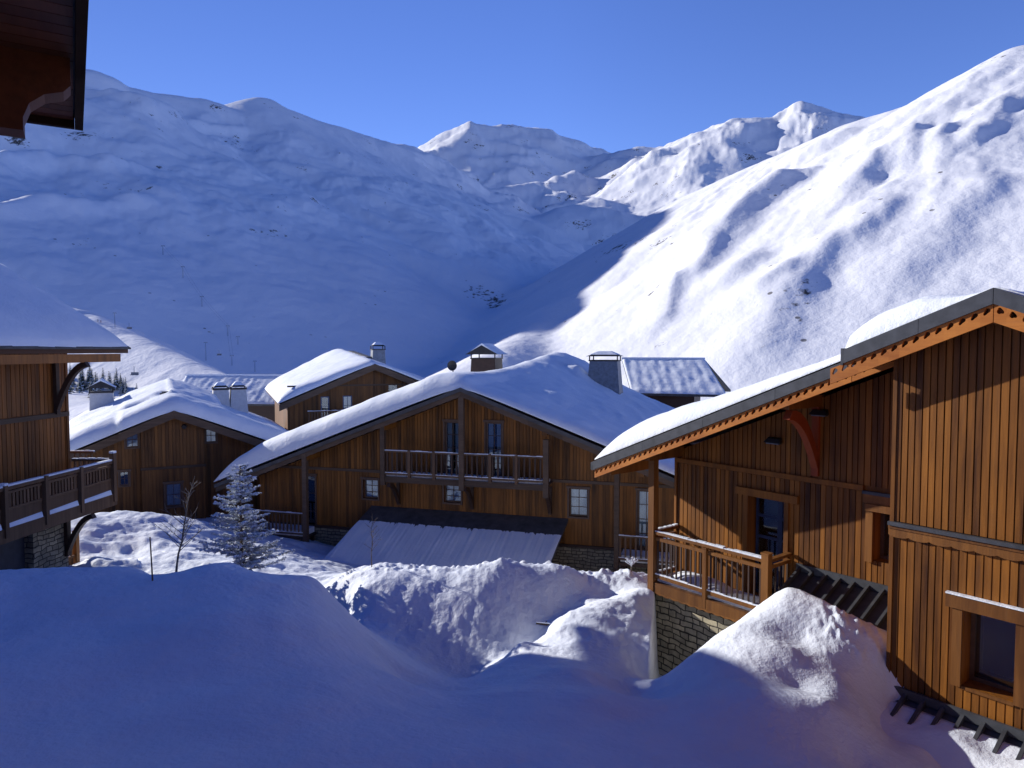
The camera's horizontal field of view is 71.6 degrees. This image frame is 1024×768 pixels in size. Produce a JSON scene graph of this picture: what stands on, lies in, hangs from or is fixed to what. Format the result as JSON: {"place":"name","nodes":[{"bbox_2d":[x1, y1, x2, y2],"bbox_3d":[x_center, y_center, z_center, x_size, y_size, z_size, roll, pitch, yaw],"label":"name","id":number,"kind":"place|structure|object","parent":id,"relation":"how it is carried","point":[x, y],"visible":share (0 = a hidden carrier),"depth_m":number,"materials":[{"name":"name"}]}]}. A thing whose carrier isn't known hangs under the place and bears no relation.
{"place":"outdoors","nodes":[
{"label":"outdoors","id":0,"kind":"place"},
{"bbox_2d":[0,510,1013,767],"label":"ground","id":1,"kind":"structure","parent":0,"point":[304,654],"depth_m":9.98,"materials":[{"name":"white snow"}]},
{"bbox_2d":[0,0,88,137],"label":"building eave","id":2,"kind":"object","parent":1,"relation":"on","point":[43,47],"visible":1,"depth_m":3.83,"materials":[{"name":"brown wood"}]},
{"bbox_2d":[0,263,130,569],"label":"chalet","id":3,"kind":"object","parent":1,"relation":"on","point":[48,493],"visible":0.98,"depth_m":19.55,"materials":[{"name":"brown wood"}]},
{"bbox_2d":[0,537,24,569],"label":"door","id":4,"kind":"structure","parent":3,"relation":"in","point":[12,554],"depth_m":18.73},
{"bbox_2d":[68,531,79,564],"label":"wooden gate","id":5,"kind":"structure","parent":1,"relation":"on","point":[74,558],"depth_m":21.80,"materials":[{"name":"brown wood"}]},
{"bbox_2d":[149,537,152,580],"bbox_3d":[-5.809,2.970,11.456,0.055,1.014,0.028,0,3,0],"label":"marker stake","id":6,"kind":"object","parent":1,"relation":"on","point":[151,559],"visible":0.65,"depth_m":11.44,"materials":[{"name":"wood"}]},
{"bbox_2d":[150,476,203,571],"bbox_3d":[-9.042,4.015,19.268,1.039,3.010,1.212,3,4,43],"label":"bare tree","id":7,"kind":"object","parent":1,"relation":"on","point":[183,533],"visible":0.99,"depth_m":19.37,"materials":[{"name":"brown plant"}]},
{"bbox_2d":[69,377,310,518],"bbox_3d":[-18.607,3.579,40.299,12.600,7.784,13.000,-1,3,-27],"label":"chalet","id":8,"kind":"object","parent":1,"relation":"on","point":[167,439],"visible":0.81,"depth_m":34.98,"materials":[{"name":"brown wood"}]},
{"bbox_2d":[117,469,130,487],"bbox_3d":[-18.816,4.537,34.480,0.620,0.848,0.630,-1,3,-27],"label":"window","id":9,"kind":"structure","parent":8,"relation":"in","point":[124,476],"depth_m":34.32,"materials":[{"name":"glass"}]},
{"bbox_2d":[124,433,139,448],"bbox_3d":[-18.383,2.680,34.363,0.770,0.908,0.192,-1,3,-27],"label":"window","id":10,"kind":"structure","parent":8,"relation":"in","point":[133,442],"depth_m":34.42,"materials":[{"name":"glass"}]},
{"bbox_2d":[163,480,183,508],"bbox_3d":[-16.715,5.413,35.066,0.950,1.321,0.680,-1,3,-27],"label":"window","id":11,"kind":"structure","parent":8,"relation":"in","point":[171,488],"depth_m":34.92,"materials":[{"name":"glass"}]},
{"bbox_2d":[204,429,217,443],"bbox_3d":[-15.236,2.595,35.936,0.730,0.848,0.192,-1,3,-27],"label":"window","id":12,"kind":"structure","parent":8,"relation":"in","point":[210,436],"depth_m":35.99,"materials":[{"name":"glass"}]},
{"bbox_2d":[183,374,282,421],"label":"chalet","id":13,"kind":"object","parent":1,"relation":"on","point":[260,401],"visible":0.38,"depth_m":65.77,"materials":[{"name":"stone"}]},
{"bbox_2d":[192,462,295,570],"bbox_3d":[-6.887,3.950,17.666,2.156,3.936,2.347,2,3,33],"label":"spruce tree","id":14,"kind":"object","parent":1,"relation":"on","point":[240,490],"visible":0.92,"depth_m":17.68,"materials":[{"name":"white plant"}]},
{"bbox_2d":[265,342,424,430],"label":"chalet","id":15,"kind":"object","parent":1,"relation":"on","point":[327,383],"visible":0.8,"depth_m":46.46,"materials":[{"name":"brown wood"}]},
{"bbox_2d":[321,396,328,417],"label":"balcony door","id":16,"kind":"structure","parent":15,"relation":"in","point":[325,399],"depth_m":46.33,"materials":[{"name":"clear glass"}]},
{"bbox_2d":[343,396,351,409],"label":"balcony door","id":17,"kind":"structure","parent":15,"relation":"in","point":[347,400],"depth_m":46.43,"materials":[{"name":"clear glass"}]},
{"bbox_2d":[388,385,397,391],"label":"window","id":18,"kind":"structure","parent":15,"relation":"in","point":[390,387],"depth_m":47.93,"materials":[{"name":"glass"}]},
{"bbox_2d":[365,508,380,566],"bbox_3d":[-3.348,3.883,17.561,0.564,1.628,0.460,2,3,37],"label":"shrub","id":19,"kind":"object","parent":1,"relation":"on","point":[372,540],"visible":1,"depth_m":17.59,"materials":[{"name":"brown plant"}]},
{"bbox_2d":[214,343,674,574],"bbox_3d":[-0.396,3.268,37.288,22.700,10.894,23.122,1,3,16],"label":"chalet","id":20,"kind":"object","parent":1,"relation":"on","point":[488,459],"visible":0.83,"depth_m":29.90,"materials":[{"name":"brown wood"}]},
{"bbox_2d":[308,473,316,524],"bbox_3d":[-9.184,5.392,32.413,0.730,2.638,0.170,1,3,16],"label":"balcony door","id":21,"kind":"structure","parent":20,"relation":"in","point":[312,478],"depth_m":32.43,"materials":[{"name":"paint"}]},
{"bbox_2d":[360,477,379,500],"bbox_3d":[-6.191,4.639,31.806,0.950,1.021,0.740,1,3,16],"label":"window","id":22,"kind":"structure","parent":20,"relation":"in","point":[371,485],"depth_m":31.67,"materials":[{"name":"paint"}]},
{"bbox_2d":[442,419,457,473],"bbox_3d":[-2.469,2.720,30.599,0.910,2.451,0.660,1,3,16],"label":"balcony door","id":23,"kind":"structure","parent":20,"relation":"in","point":[450,426],"depth_m":30.47,"materials":[{"name":"paint"}]},
{"bbox_2d":[442,485,462,504],"bbox_3d":[-2.527,4.685,30.524,0.990,0.951,0.302,1,3,16],"label":"window","id":24,"kind":"structure","parent":20,"relation":"in","point":[452,493],"depth_m":30.63,"materials":[{"name":"glass"}]},
{"bbox_2d":[483,420,504,475],"bbox_3d":[-0.683,2.734,30.084,0.930,2.471,0.660,1,3,16],"label":"balcony door","id":25,"kind":"structure","parent":20,"relation":"in","point":[493,429],"depth_m":29.92,"materials":[{"name":"paint"}]},
{"bbox_2d":[566,486,590,518],"bbox_3d":[2.787,4.813,29.222,0.990,1.321,0.740,1,3,16],"label":"window","id":26,"kind":"structure","parent":20,"relation":"in","point":[579,496],"depth_m":29.10,"materials":[{"name":"glass"}]},
{"bbox_2d":[635,488,647,549],"bbox_3d":[5.403,5.362,28.450,0.900,2.478,0.660,1,3,16],"label":"balcony door","id":27,"kind":"structure","parent":20,"relation":"in","point":[641,493],"depth_m":28.34,"materials":[{"name":"paint"}]},
{"bbox_2d":[536,621,550,625],"bbox_3d":[0.721,5.321,15.558,0.397,0.256,0.060,0,3,0],"label":"branch","id":28,"kind":"object","parent":1,"relation":"on","point":[546,623],"visible":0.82,"depth_m":15.54,"materials":[{"name":"brown wood"}]},
{"bbox_2d":[625,557,637,571],"bbox_3d":[2.907,4.482,17.441,0.320,0.501,0.419,2,3,33],"label":"shrub","id":29,"kind":"object","parent":1,"relation":"on","point":[632,561],"visible":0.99,"depth_m":17.41,"materials":[{"name":"white plant"}]},
{"bbox_2d":[622,357,730,407],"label":"chalet","id":30,"kind":"object","parent":1,"relation":"on","point":[675,382],"visible":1,"depth_m":50.80,"materials":[{"name":"stone"}]},
{"bbox_2d":[591,287,1023,767],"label":"chalet","id":31,"kind":"object","parent":1,"relation":"on","point":[873,472],"visible":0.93,"depth_m":11.21,"materials":[{"name":"brown wood"}]},
{"bbox_2d":[735,486,798,594],"bbox_3d":[5.374,3.351,14.852,0.360,2.280,1.430,-2,4,-38],"label":"door","id":32,"kind":"structure","parent":31,"relation":"in","point":[772,508],"depth_m":14.97,"materials":[{"name":"paint"}]},
{"bbox_2d":[864,503,889,562],"bbox_3d":[7.142,2.740,12.987,0.900,1.080,0.960,-2,4,-38],"label":"window","id":33,"kind":"structure","parent":31,"relation":"in","point":[870,509],"depth_m":13.07,"materials":[{"name":"paint"}]},
{"bbox_2d":[945,590,1023,708],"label":"window","id":34,"kind":"structure","parent":31,"relation":"in","point":[1001,644],"depth_m":10.57,"materials":[{"name":"paint"}]},
{"bbox_2d":[0,45,1023,420],"bbox_3d":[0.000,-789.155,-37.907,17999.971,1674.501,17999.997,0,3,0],"label":"hills","id":35,"kind":"structure","parent":0,"point":[738,253],"depth_m":973.38,"materials":[{"name":"white snow"}]},
{"bbox_2d":[74,372,85,390],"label":"conifer","id":36,"kind":"object","parent":35,"relation":"on","point":[80,375],"visible":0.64,"depth_m":395.40,"materials":[{"name":"green plant"}]},
{"bbox_2d":[77,378,82,392],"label":"conifer","id":37,"kind":"object","parent":35,"relation":"on","point":[79,388],"visible":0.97,"depth_m":248.18,"materials":[{"name":"green plant"}]},
{"bbox_2d":[80,372,86,389],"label":"conifer","id":38,"kind":"object","parent":35,"relation":"on","point":[82,382],"visible":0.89,"depth_m":395.53,"materials":[{"name":"green plant"}]},
{"bbox_2d":[84,369,90,389],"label":"conifer","id":39,"kind":"object","parent":35,"relation":"on","point":[88,379],"visible":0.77,"depth_m":394.36,"materials":[{"name":"green plant"}]},
{"bbox_2d":[87,376,95,397],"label":"conifer","id":40,"kind":"object","parent":35,"relation":"on","point":[91,380],"visible":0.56,"depth_m":225.72,"materials":[{"name":"green plant"}]},
{"bbox_2d":[92,375,99,390],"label":"conifer","id":41,"kind":"object","parent":35,"relation":"on","point":[95,380],"visible":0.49,"depth_m":231.15,"materials":[{"name":"green plant"}]},
{"bbox_2d":[106,373,111,390],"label":"conifer","id":42,"kind":"object","parent":35,"relation":"on","point":[110,381],"visible":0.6,"depth_m":386.44,"materials":[{"name":"green plant"}]},
{"bbox_2d":[114,372,119,389],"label":"conifer","id":43,"kind":"object","parent":35,"relation":"on","point":[116,382],"visible":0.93,"depth_m":386.36,"materials":[{"name":"green plant"}]},
{"bbox_2d":[118,380,124,393],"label":"conifer","id":44,"kind":"object","parent":35,"relation":"on","point":[121,385],"visible":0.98,"depth_m":380.27,"materials":[{"name":"green plant"}]},
{"bbox_2d":[86,0,1023,152],"label":"sky","id":45,"kind":"structure","parent":0,"point":[612,76],"materials":[{"name":"blue"}]}
]}

